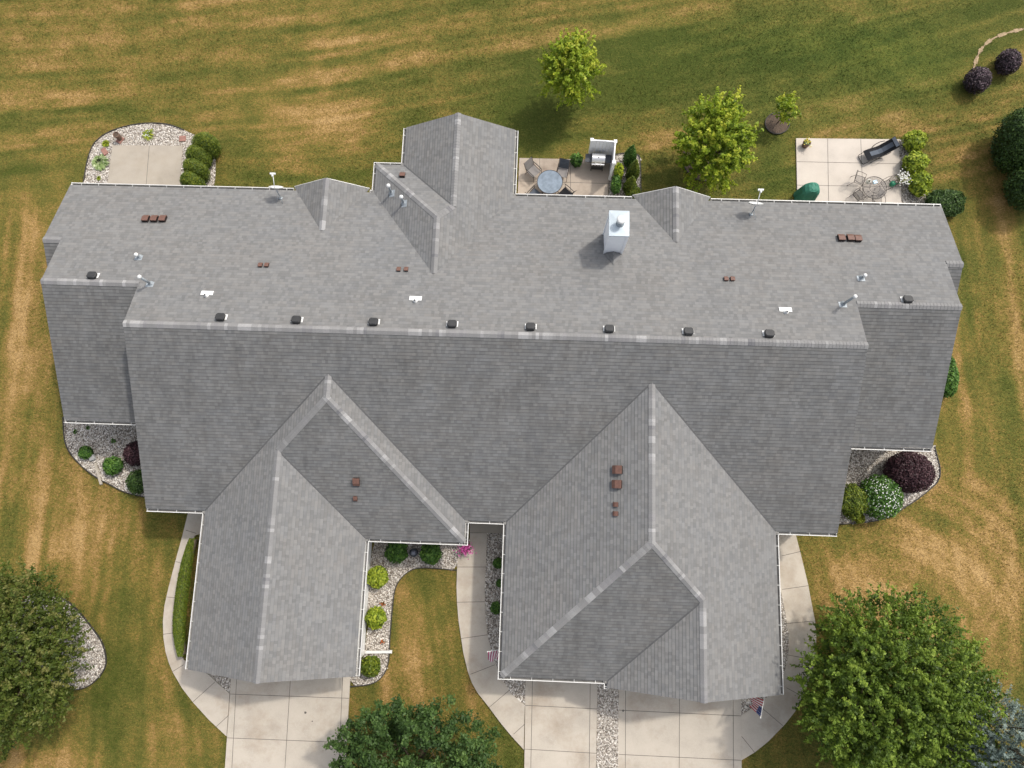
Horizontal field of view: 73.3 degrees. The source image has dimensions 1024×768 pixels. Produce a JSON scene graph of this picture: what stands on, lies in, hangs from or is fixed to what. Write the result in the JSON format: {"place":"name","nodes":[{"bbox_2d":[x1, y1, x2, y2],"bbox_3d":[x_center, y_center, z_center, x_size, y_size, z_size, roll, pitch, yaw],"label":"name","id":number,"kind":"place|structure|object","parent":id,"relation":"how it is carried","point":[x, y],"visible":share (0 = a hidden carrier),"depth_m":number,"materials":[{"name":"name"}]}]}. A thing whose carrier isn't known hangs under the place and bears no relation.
{"place":"outdoors","nodes":[
{"label":"outdoors","id":0,"kind":"place"},
{"bbox_2d":[108,145,182,184],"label":"patio","id":1,"kind":"structure","parent":0,"point":[148,164],"depth_m":36.38,"materials":[{"name":"concrete"}]},
{"bbox_2d":[163,513,229,735],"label":"path","id":2,"kind":"structure","parent":0,"point":[208,695],"depth_m":31.87,"materials":[{"name":"concrete"}]},
{"bbox_2d":[225,677,349,767],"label":"driveway","id":3,"kind":"structure","parent":0,"point":[271,725],"depth_m":31.45,"materials":[{"name":"concrete"}]},
{"bbox_2d":[456,532,524,748],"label":"path","id":4,"kind":"structure","parent":0,"point":[505,705],"depth_m":31.91,"materials":[{"name":"concrete"}]},
{"bbox_2d":[453,541,476,559],"bbox_3d":[-2.196,7.801,32.374,1.108,0.614,0.869,2,80,1],"label":"flower pot","id":5,"kind":"object","parent":4,"relation":"on","point":[465,549],"visible":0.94,"depth_m":32.17,"materials":[{"name":"pink plant"}]},
{"bbox_2d":[0,0,1023,767],"bbox_3d":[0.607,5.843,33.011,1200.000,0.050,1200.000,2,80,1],"label":"lawn","id":6,"kind":"structure","parent":0,"point":[416,586],"depth_m":36.23,"materials":[{"name":"green plant"}]},
{"bbox_2d":[10,593,106,689],"bbox_3d":[-21.445,12.212,32.284,5.338,0.190,3.554,43,83,8],"label":"gravel bed","id":7,"kind":"object","parent":6,"relation":"on","point":[96,657],"visible":0.28,"depth_m":32.12,"materials":[{"name":"grey gravel"}]},
{"bbox_2d":[0,555,94,762],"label":"crabapple tree","id":8,"kind":"object","parent":7,"relation":"on","point":[41,692],"visible":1,"depth_m":28.66,"materials":[{"name":"green plant"}]},
{"bbox_2d":[62,417,144,496],"bbox_3d":[-19.762,3.369,33.819,5.168,0.190,4.224,2,80,1],"label":"gravel bed","id":9,"kind":"object","parent":6,"relation":"on","point":[96,438],"visible":0.51,"depth_m":33.86,"materials":[{"name":"grey gravel"}]},
{"bbox_2d":[77,445,93,459],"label":"green shrub","id":10,"kind":"object","parent":9,"relation":"on","point":[85,452],"visible":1,"depth_m":33.43,"materials":[{"name":"green plant"}]},
{"bbox_2d":[89,454,96,460],"bbox_3d":[-20.551,3.601,33.675,0.280,0.140,0.300,-21,80,-3],"label":"fieldstone","id":11,"kind":"object","parent":9,"relation":"on","point":[92,457],"visible":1,"depth_m":33.61,"materials":[{"name":"grey stone"}]},
{"bbox_2d":[94,462,102,484],"bbox_3d":[-20.203,4.374,33.573,0.130,0.060,1.150,-22,80,-3],"label":"splash trough","id":12,"kind":"object","parent":9,"relation":"on","point":[98,474],"visible":1,"depth_m":33.55,"materials":[{"name":"plastic"}]},
{"bbox_2d":[102,456,123,475],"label":"green shrub","id":13,"kind":"object","parent":9,"relation":"on","point":[112,465],"visible":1,"depth_m":33.16,"materials":[{"name":"green plant"}]},
{"bbox_2d":[122,440,140,466],"bbox_3d":[-18.119,3.360,33.214,1.375,1.132,1.297,2,80,1],"label":"barberry","id":14,"kind":"object","parent":9,"relation":"on","point":[131,454],"visible":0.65,"depth_m":32.83,"materials":[{"name":"purple plant"}]},
{"bbox_2d":[125,468,143,494],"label":"green shrub","id":15,"kind":"object","parent":9,"relation":"on","point":[134,482],"visible":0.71,"depth_m":32.85,"materials":[{"name":"green plant"}]},
{"bbox_2d":[83,122,215,185],"bbox_3d":[-19.085,-12.052,36.536,7.009,0.190,3.920,2,80,1],"label":"gravel bed","id":16,"kind":"object","parent":6,"relation":"on","point":[165,134],"visible":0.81,"depth_m":36.66,"materials":[{"name":"grey gravel"}]},
{"bbox_2d":[92,153,108,170],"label":"hosta","id":17,"kind":"object","parent":16,"relation":"on","point":[100,162],"visible":1,"depth_m":36.30,"materials":[{"name":"green plant"}]},
{"bbox_2d":[101,147,107,155],"bbox_3d":[-21.662,-12.362,36.562,0.260,0.060,0.420,-36,81,-5],"label":"stepping stone","id":18,"kind":"object","parent":16,"relation":"on","point":[104,151],"visible":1,"depth_m":36.54,"materials":[{"name":"pink stone"}]},
{"bbox_2d":[102,140,109,146],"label":"green tuft","id":19,"kind":"object","parent":16,"relation":"on","point":[105,143],"visible":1,"depth_m":36.58,"materials":[{"name":"green plant"}]},
{"bbox_2d":[141,128,153,140],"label":"flowering tuft","id":20,"kind":"object","parent":16,"relation":"on","point":[147,132],"visible":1,"depth_m":36.59,"materials":[{"name":"green plant"}]},
{"bbox_2d":[179,136,185,141],"bbox_3d":[-17.546,-13.060,36.610,0.340,0.060,0.320,-4,80,0],"label":"stepping stone","id":21,"kind":"object","parent":16,"relation":"on","point":[182,138],"visible":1,"depth_m":36.59,"materials":[{"name":"stone"}]},
{"bbox_2d":[180,170,206,185],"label":"evergreen shrub","id":22,"kind":"object","parent":16,"relation":"on","point":[189,178],"visible":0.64,"depth_m":34.61,"materials":[{"name":"green plant"}]},
{"bbox_2d":[182,157,210,181],"bbox_3d":[-16.224,-10.991,35.325,1.164,1.878,1.069,-32,81,-4],"label":"evergreen shrub","id":23,"kind":"object","parent":16,"relation":"on","point":[195,166],"visible":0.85,"depth_m":34.88,"materials":[{"name":"green plant"}]},
{"bbox_2d":[185,144,212,168],"bbox_3d":[-16.170,-11.696,35.455,1.177,1.871,1.108,-32,81,-4],"label":"evergreen shrub","id":24,"kind":"object","parent":16,"relation":"on","point":[197,152],"visible":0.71,"depth_m":34.94,"materials":[{"name":"green plant"}]},
{"bbox_2d":[191,131,221,159],"bbox_3d":[-15.841,-12.318,35.557,1.388,1.866,1.077,-32,81,-4],"label":"evergreen shrub","id":25,"kind":"object","parent":16,"relation":"on","point":[206,141],"visible":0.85,"depth_m":35.12,"materials":[{"name":"green plant"}]},
{"bbox_2d":[172,537,197,657],"bbox_3d":[-15.373,9.906,32.153,0.836,0.630,5.383,2,80,1],"label":"clipped hedge","id":26,"kind":"object","parent":6,"relation":"on","point":[180,607],"visible":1,"depth_m":32.01,"materials":[{"name":"green plant"}]},
{"bbox_2d":[209,674,230,692],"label":"gravel bed","id":27,"kind":"object","parent":6,"relation":"on","point":[225,682],"visible":0.59,"depth_m":31.82,"materials":[{"name":"grey gravel"}]},
{"bbox_2d":[350,538,469,686],"bbox_3d":[-4.754,10.581,32.266,5.281,0.190,7.028,2,80,1],"label":"gravel bed","id":28,"kind":"object","parent":6,"relation":"on","point":[448,560],"visible":0.51,"depth_m":32.41,"materials":[{"name":"grey gravel"}]},
{"bbox_2d":[360,655,380,677],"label":"round shrub","id":29,"kind":"object","parent":28,"relation":"on","point":[370,666],"visible":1,"depth_m":31.21,"materials":[{"name":"green plant"}]},
{"bbox_2d":[364,606,386,629],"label":"round shrub","id":30,"kind":"object","parent":28,"relation":"on","point":[375,618],"visible":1,"depth_m":31.59,"materials":[{"name":"green plant"}]},
{"bbox_2d":[367,565,388,588],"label":"round shrub","id":31,"kind":"object","parent":28,"relation":"on","point":[377,577],"visible":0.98,"depth_m":31.87,"materials":[{"name":"green plant"}]},
{"bbox_2d":[384,543,407,563],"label":"round shrub","id":32,"kind":"object","parent":28,"relation":"on","point":[396,552],"visible":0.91,"depth_m":32.07,"materials":[{"name":"green plant"}]},
{"bbox_2d":[409,548,417,556],"bbox_3d":[-4.623,7.942,32.411,0.400,0.580,0.394,2,80,1],"label":"garden lantern","id":33,"kind":"object","parent":28,"relation":"on","point":[413,552],"visible":1,"depth_m":32.24,"materials":[{"name":"black metal"}]},
{"bbox_2d":[419,544,442,564],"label":"round shrub","id":34,"kind":"object","parent":28,"relation":"on","point":[430,554],"visible":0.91,"depth_m":32.01,"materials":[{"name":"green plant"}]},
{"bbox_2d":[322,693,502,767],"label":"round tree","id":35,"kind":"object","parent":6,"relation":"on","point":[403,728],"visible":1,"depth_m":27.61,"materials":[{"name":"green plant"}]},
{"bbox_2d":[470,520,502,532],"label":"porch slab","id":36,"kind":"structure","parent":6,"relation":"on","point":[485,528],"depth_m":32.71,"materials":[{"name":"concrete"}]},
{"bbox_2d":[40,112,963,703],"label":"duplex house","id":37,"kind":"structure","parent":6,"relation":"on","point":[644,424],"depth_m":29.07,"materials":[{"name":"grey"}]},
{"bbox_2d":[269,173,282,202],"bbox_3d":[-10.705,-8.862,31.222,0.660,1.361,0.911,2,80,1],"label":"satellite dish","id":38,"kind":"object","parent":37,"relation":"on","point":[276,187],"visible":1,"depth_m":31.27,"materials":[{"name":"metal"}]},
{"bbox_2d":[487,650,498,661],"bbox_3d":[-0.577,11.936,30.192,1.003,1.049,0.644,-3,80,1],"label":"flag","id":39,"kind":"object","parent":37,"relation":"attached to","point":[493,655],"visible":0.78,"depth_m":30.19,"materials":[{"name":"fabric"}]},
{"bbox_2d":[748,189,763,219],"bbox_3d":[10.836,-7.961,30.575,0.660,1.361,0.911,2,80,1],"label":"satellite dish","id":40,"kind":"object","parent":37,"relation":"on","point":[755,204],"visible":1,"depth_m":30.61,"materials":[{"name":"metal"}]},
{"bbox_2d":[750,697,764,718],"bbox_3d":[10.669,13.486,29.646,0.242,1.222,1.472,23,81,5],"label":"flag","id":41,"kind":"object","parent":37,"relation":"attached to","point":[756,706],"visible":0.98,"depth_m":29.53,"materials":[{"name":"multicoloured fabric"}]},
{"bbox_2d":[485,529,525,704],"bbox_3d":[-0.490,10.825,32.156,1.566,0.168,8.145,-8,80,0],"label":"gravel bed","id":42,"kind":"object","parent":6,"relation":"on","point":[493,575],"visible":0.48,"depth_m":32.24,"materials":[{"name":"grey gravel"}]},
{"bbox_2d":[490,601,500,614],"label":"shrub","id":43,"kind":"object","parent":42,"relation":"on","point":[495,608],"visible":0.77,"depth_m":31.84,"materials":[{"name":"green plant"}]},
{"bbox_2d":[492,557,501,568],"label":"shrub","id":44,"kind":"object","parent":42,"relation":"on","point":[496,562],"visible":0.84,"depth_m":32.20,"materials":[{"name":"green plant"}]},
{"bbox_2d":[496,579,500,587],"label":"shrub","id":45,"kind":"object","parent":42,"relation":"on","point":[498,582],"visible":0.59,"depth_m":32.04,"materials":[{"name":"green plant"}]},
{"bbox_2d":[537,26,606,110],"bbox_3d":[2.941,-15.334,34.254,3.499,4.794,3.440,2,80,1],"label":"young tree","id":46,"kind":"object","parent":6,"relation":"on","point":[574,52],"visible":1,"depth_m":33.18,"materials":[{"name":"green plant"}]},
{"bbox_2d":[596,684,618,767],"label":"gravel bed","id":47,"kind":"object","parent":6,"relation":"on","point":[607,752],"visible":0.79,"depth_m":31.17,"materials":[{"name":"grey gravel"}]},
{"bbox_2d":[608,152,641,195],"bbox_3d":[5.882,-10.747,35.846,1.717,0.190,2.778,2,80,1],"label":"gravel bed","id":48,"kind":"object","parent":6,"relation":"on","point":[618,157],"visible":0.24,"depth_m":35.81,"materials":[{"name":"grey gravel"}]},
{"bbox_2d":[610,174,620,194],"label":"leafy plant","id":49,"kind":"object","parent":48,"relation":"on","point":[615,185],"visible":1,"depth_m":34.98,"materials":[{"name":"green plant"}]},
{"bbox_2d":[613,162,623,179],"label":"leafy plant","id":50,"kind":"object","parent":48,"relation":"on","point":[619,168],"visible":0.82,"depth_m":35.05,"materials":[{"name":"green plant"}]},
{"bbox_2d":[622,144,636,167],"bbox_3d":[6.047,-11.706,35.032,0.749,1.901,0.781,2,80,1],"label":"pointed evergreen","id":51,"kind":"object","parent":48,"relation":"on","point":[629,156],"visible":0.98,"depth_m":34.95,"materials":[{"name":"green plant"}]},
{"bbox_2d":[622,175,636,193],"bbox_3d":[6.033,-10.125,34.857,0.765,1.682,0.716,2,80,1],"label":"pointed evergreen","id":52,"kind":"object","parent":48,"relation":"on","point":[629,183],"visible":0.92,"depth_m":34.66,"materials":[{"name":"green plant"}]},
{"bbox_2d":[625,159,639,179],"bbox_3d":[6.192,-10.907,34.854,0.766,1.970,0.775,2,80,1],"label":"pointed evergreen","id":53,"kind":"object","parent":48,"relation":"on","point":[633,168],"visible":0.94,"depth_m":34.78,"materials":[{"name":"green plant"}]},
{"bbox_2d":[625,186,641,198],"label":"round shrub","id":54,"kind":"object","parent":48,"relation":"on","point":[635,190],"visible":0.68,"depth_m":34.87,"materials":[{"name":"green plant"}]},
{"bbox_2d":[684,142,719,181],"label":"mulch bed","id":55,"kind":"object","parent":6,"relation":"on","point":[688,171],"visible":0.16,"depth_m":35.81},
{"bbox_2d":[671,85,763,196],"bbox_3d":[9.643,-11.575,33.160,4.113,5.395,4.977,2,80,1],"label":"young tree","id":56,"kind":"object","parent":55,"relation":"on","point":[720,129],"visible":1,"depth_m":32.02,"materials":[{"name":"green plant"}]},
{"bbox_2d":[741,697,766,714],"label":"gravel bed","id":57,"kind":"object","parent":6,"relation":"on","point":[746,704],"visible":0.39,"depth_m":31.24,"materials":[{"name":"grey gravel"}]},
{"bbox_2d":[764,112,789,134],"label":"mulch bed","id":58,"kind":"object","parent":6,"relation":"on","point":[772,126],"visible":0.69,"depth_m":36.16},
{"bbox_2d":[773,91,801,124],"bbox_3d":[13.951,-13.965,35.157,1.559,2.139,1.503,2,80,1],"label":"sapling","id":59,"kind":"object","parent":58,"relation":"on","point":[785,105],"visible":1,"depth_m":34.62,"materials":[{"name":"green plant"}]},
{"bbox_2d":[781,595,789,673],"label":"gravel bed","id":60,"kind":"object","parent":6,"relation":"on","point":[785,645],"visible":0.24,"depth_m":31.71,"materials":[{"name":"grey gravel"}]},
{"bbox_2d":[839,445,940,524],"bbox_3d":[17.861,4.762,32.880,5.212,0.190,4.008,2,80,1],"label":"gravel bed","id":61,"kind":"object","parent":6,"relation":"on","point":[863,464],"visible":0.3,"depth_m":32.97,"materials":[{"name":"grey gravel"}]},
{"bbox_2d":[841,483,869,520],"bbox_3d":[15.868,5.473,32.054,1.448,1.432,1.526,-38,81,-5],"label":"gold cypress","id":62,"kind":"object","parent":61,"relation":"on","point":[854,504],"visible":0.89,"depth_m":31.65,"materials":[{"name":"green plant"}]},
{"bbox_2d":[853,514,864,523],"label":"gold cypress","id":63,"kind":"object","parent":61,"relation":"on","point":[861,520],"visible":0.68,"depth_m":32.17,"materials":[{"name":"green plant"}]},
{"bbox_2d":[858,474,904,519],"bbox_3d":[17.183,5.267,32.002,1.991,1.599,2.152,2,80,1],"label":"hydrangea","id":64,"kind":"object","parent":61,"relation":"on","point":[885,499],"visible":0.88,"depth_m":31.51,"materials":[{"name":"green plant"}]},
{"bbox_2d":[882,451,936,493],"bbox_3d":[18.555,4.092,32.103,2.340,1.740,2.108,2,80,1],"label":"barberry","id":65,"kind":"object","parent":61,"relation":"on","point":[908,471],"visible":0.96,"depth_m":31.63,"materials":[{"name":"purple plant"}]},
{"bbox_2d":[787,580,1015,767],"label":"broad tree","id":66,"kind":"object","parent":6,"relation":"on","point":[917,699],"visible":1,"depth_m":26.59,"materials":[{"name":"green plant"}]},
{"bbox_2d":[899,139,927,203],"bbox_3d":[20.754,-10.758,35.586,1.540,0.168,4.086,2,80,1],"label":"gravel bed","id":67,"kind":"object","parent":6,"relation":"on","point":[907,196],"visible":0.37,"depth_m":35.39,"materials":[{"name":"grey gravel"}]},
{"bbox_2d":[901,129,927,152],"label":"lime bush","id":68,"kind":"object","parent":67,"relation":"on","point":[914,139],"visible":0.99,"depth_m":35.06,"materials":[{"name":"green plant"}]},
{"bbox_2d":[901,150,930,174],"bbox_3d":[20.633,-11.307,35.145,1.313,1.146,1.277,2,80,1],"label":"lime bush","id":69,"kind":"object","parent":67,"relation":"on","point":[916,161],"visible":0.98,"depth_m":34.84,"materials":[{"name":"green plant"}]},
{"bbox_2d":[907,170,933,197],"bbox_3d":[20.731,-10.172,34.955,1.266,1.087,1.410,2,80,1],"label":"lime bush","id":70,"kind":"object","parent":67,"relation":"on","point":[920,185],"visible":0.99,"depth_m":34.69,"materials":[{"name":"green plant"}]},
{"bbox_2d":[924,188,966,216],"bbox_3d":[21.956,-9.148,34.733,2.076,1.108,1.480,2,80,1],"label":"spreading juniper","id":71,"kind":"object","parent":6,"relation":"on","point":[952,202],"visible":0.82,"depth_m":34.42,"materials":[{"name":"green plant"}]},
{"bbox_2d":[943,357,959,397],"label":"green shrub","id":72,"kind":"object","parent":6,"relation":"on","point":[952,383],"visible":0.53,"depth_m":32.82,"materials":[{"name":"green plant"}]},
{"bbox_2d":[962,66,992,94],"bbox_3d":[24.238,-15.810,35.790,1.388,1.191,1.461,2,80,1],"label":"purple shrub","id":73,"kind":"object","parent":6,"relation":"on","point":[977,79],"visible":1,"depth_m":35.49,"materials":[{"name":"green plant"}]},
{"bbox_2d":[939,679,1023,767],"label":"blue spruce","id":74,"kind":"object","parent":6,"relation":"on","point":[1015,753],"visible":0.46,"depth_m":25.68,"materials":[{"name":"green plant"}]},
{"bbox_2d":[973,28,1023,67],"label":"stone edging","id":75,"kind":"object","parent":6,"relation":"on","point":[987,42],"visible":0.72,"depth_m":36.80,"materials":[{"name":"beige stone"}]},
{"bbox_2d":[988,107,1023,176],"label":"arborvitae","id":76,"kind":"object","parent":6,"relation":"on","point":[1008,141],"visible":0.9,"depth_m":33.95,"materials":[{"name":"green plant"}]},
{"bbox_2d":[994,48,1022,75],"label":"purple shrub","id":77,"kind":"object","parent":6,"relation":"on","point":[1008,61],"visible":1,"depth_m":35.68,"materials":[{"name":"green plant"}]},
{"bbox_2d":[1002,165,1023,211],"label":"arborvitae","id":78,"kind":"object","parent":6,"relation":"on","point":[1014,185],"visible":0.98,"depth_m":33.98,"materials":[{"name":"green plant"}]},
{"bbox_2d":[524,681,596,767],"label":"driveway","id":79,"kind":"structure","parent":0,"point":[560,724],"depth_m":31.22,"materials":[{"name":"concrete"}]},
{"bbox_2d":[518,158,609,195],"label":"patio","id":80,"kind":"structure","parent":0,"point":[582,179],"depth_m":35.82,"materials":[{"name":"concrete"}]},
{"bbox_2d":[524,156,541,181],"bbox_3d":[1.066,-11.041,35.403,0.620,1.009,0.776,-44,82,-6],"label":"sling chair","id":81,"kind":"object","parent":80,"relation":"on","point":[532,170],"visible":0.98,"depth_m":35.44,"materials":[{"name":"grey fabric"}]},
{"bbox_2d":[525,185,542,193],"bbox_3d":[1.117,-9.670,35.159,0.620,1.009,0.776,41,83,7],"label":"sling chair","id":82,"kind":"object","parent":80,"relation":"on","point":[533,191],"visible":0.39,"depth_m":35.28,"materials":[{"name":"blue fabric"}]},
{"bbox_2d":[537,170,562,193],"bbox_3d":[1.938,-10.254,35.410,1.318,0.692,1.317,2,80,1],"label":"glass table","id":83,"kind":"object","parent":80,"relation":"on","point":[549,181],"visible":0.98,"depth_m":35.08,"materials":[{"name":"blue glass"}]},
{"bbox_2d":[556,158,569,181],"bbox_3d":[2.619,-10.996,35.366,0.620,1.009,0.776,12,80,3],"label":"sling chair","id":84,"kind":"object","parent":80,"relation":"on","point":[563,168],"visible":0.94,"depth_m":35.38,"materials":[{"name":"grey fabric"}]},
{"bbox_2d":[557,184,576,194],"bbox_3d":[2.789,-9.723,35.138,0.776,1.009,0.620,43,83,8],"label":"sling chair","id":85,"kind":"object","parent":80,"relation":"on","point":[565,190],"visible":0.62,"depth_m":35.25,"materials":[{"name":"black fabric"}]},
{"bbox_2d":[570,152,583,167],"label":"leafy plant","id":86,"kind":"object","parent":80,"relation":"on","point":[576,160],"visible":1,"depth_m":35.35,"materials":[{"name":"green plant"}]},
{"bbox_2d":[585,153,610,170],"bbox_3d":[4.401,-11.377,35.339,1.320,1.119,0.639,4,80,2],"label":"barbecue grill","id":87,"kind":"object","parent":80,"relation":"on","point":[597,161],"visible":1,"depth_m":35.01,"materials":[{"name":"silver metal"}]},
{"bbox_2d":[588,138,616,180],"bbox_3d":[4.559,-11.405,34.991,1.325,1.910,1.333,2,80,1],"label":"privacy screen","id":88,"kind":"object","parent":80,"relation":"on","point":[602,145],"visible":0.82,"depth_m":34.75,"materials":[{"name":"white plastic"}]},
{"bbox_2d":[618,690,741,767],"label":"driveway","id":89,"kind":"structure","parent":0,"point":[655,731],"depth_m":31.07,"materials":[{"name":"concrete"}]},
{"bbox_2d":[741,535,815,759],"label":"path","id":90,"kind":"structure","parent":0,"point":[757,732],"depth_m":31.61,"materials":[{"name":"concrete"}]},
{"bbox_2d":[796,138,900,202],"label":"patio","id":91,"kind":"structure","parent":0,"point":[830,167],"depth_m":35.63,"materials":[{"name":"concrete"}]},
{"bbox_2d":[793,182,819,200],"bbox_3d":[15.021,-9.709,34.792,1.110,1.262,0.897,-1,80,1],"label":"covered grill","id":92,"kind":"object","parent":91,"relation":"on","point":[810,191],"visible":0.83,"depth_m":34.45,"materials":[{"name":"green fabric"}]},
{"bbox_2d":[802,137,811,148],"bbox_3d":[15.265,-12.433,35.672,0.430,0.541,0.600,2,80,1],"label":"flower pot","id":93,"kind":"object","parent":91,"relation":"on","point":[806,143],"visible":1,"depth_m":35.57,"materials":[{"name":"yellow plant"}]},
{"bbox_2d":[846,187,866,201],"bbox_3d":[17.571,-9.555,34.858,0.721,0.963,0.622,-33,81,-5],"label":"chair","id":94,"kind":"object","parent":91,"relation":"on","point":[856,196],"visible":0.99,"depth_m":34.90,"materials":[{"name":"metal"}]},
{"bbox_2d":[847,170,866,188],"bbox_3d":[17.667,-10.430,35.011,0.721,0.963,0.622,24,81,5],"label":"chair","id":95,"kind":"object","parent":91,"relation":"on","point":[856,175],"visible":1,"depth_m":35.06,"materials":[{"name":"metal"}]},
{"bbox_2d":[862,176,886,198],"bbox_3d":[18.311,-9.849,35.034,1.228,0.701,1.227,2,80,1],"label":"table","id":96,"kind":"object","parent":91,"relation":"on","point":[873,193],"visible":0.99,"depth_m":34.70,"materials":[{"name":"metal"}]},
{"bbox_2d":[868,194,885,202],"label":"chair","id":97,"kind":"object","parent":91,"relation":"on","point":[880,198],"visible":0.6,"depth_m":34.86,"materials":[{"name":"metal"}]},
{"bbox_2d":[858,136,899,164],"bbox_3d":[18.832,-11.976,35.297,1.720,0.914,0.798,-21,80,-3],"label":"lounge chair","id":98,"kind":"object","parent":91,"relation":"on","point":[884,149],"visible":1,"depth_m":35.32,"materials":[{"name":"black fabric"}]},
{"bbox_2d":[879,174,899,193],"bbox_3d":[19.133,-10.168,34.938,0.721,0.963,0.622,-26,81,-3],"label":"chair","id":99,"kind":"object","parent":91,"relation":"on","point":[890,181],"visible":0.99,"depth_m":34.83,"materials":[{"name":"metal"}]},
{"bbox_2d":[889,181,900,186],"bbox_3d":[19.387,-10.147,34.809,0.502,0.353,0.280,10,80,3],"label":"watering can","id":100,"kind":"object","parent":99,"relation":"on","point":[892,183],"visible":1,"depth_m":34.78,"materials":[{"name":"green plastic"}]},
{"bbox_2d":[896,170,911,184],"bbox_3d":[19.965,-10.481,35.176,0.854,0.666,1.100,36,83,7],"label":"flower urn","id":101,"kind":"object","parent":91,"relation":"on","point":[903,178],"visible":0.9,"depth_m":34.93,"materials":[{"name":"plant"}]},
{"bbox_3d":[-20.899,-13.023,36.665,0.300,0.060,0.400,30,82,6],"label":"stepping stone","id":102,"kind":"object","parent":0,"visible":0},
{"bbox_2d":[113,132,122,140],"bbox_3d":[-20.871,-13.105,36.476,0.333,0.500,0.333,2,80,1],"label":"rusty urn","id":103,"kind":"object","parent":102,"relation":"on","point":[117,135],"visible":1,"depth_m":36.29,"materials":[{"name":"brown metal"}]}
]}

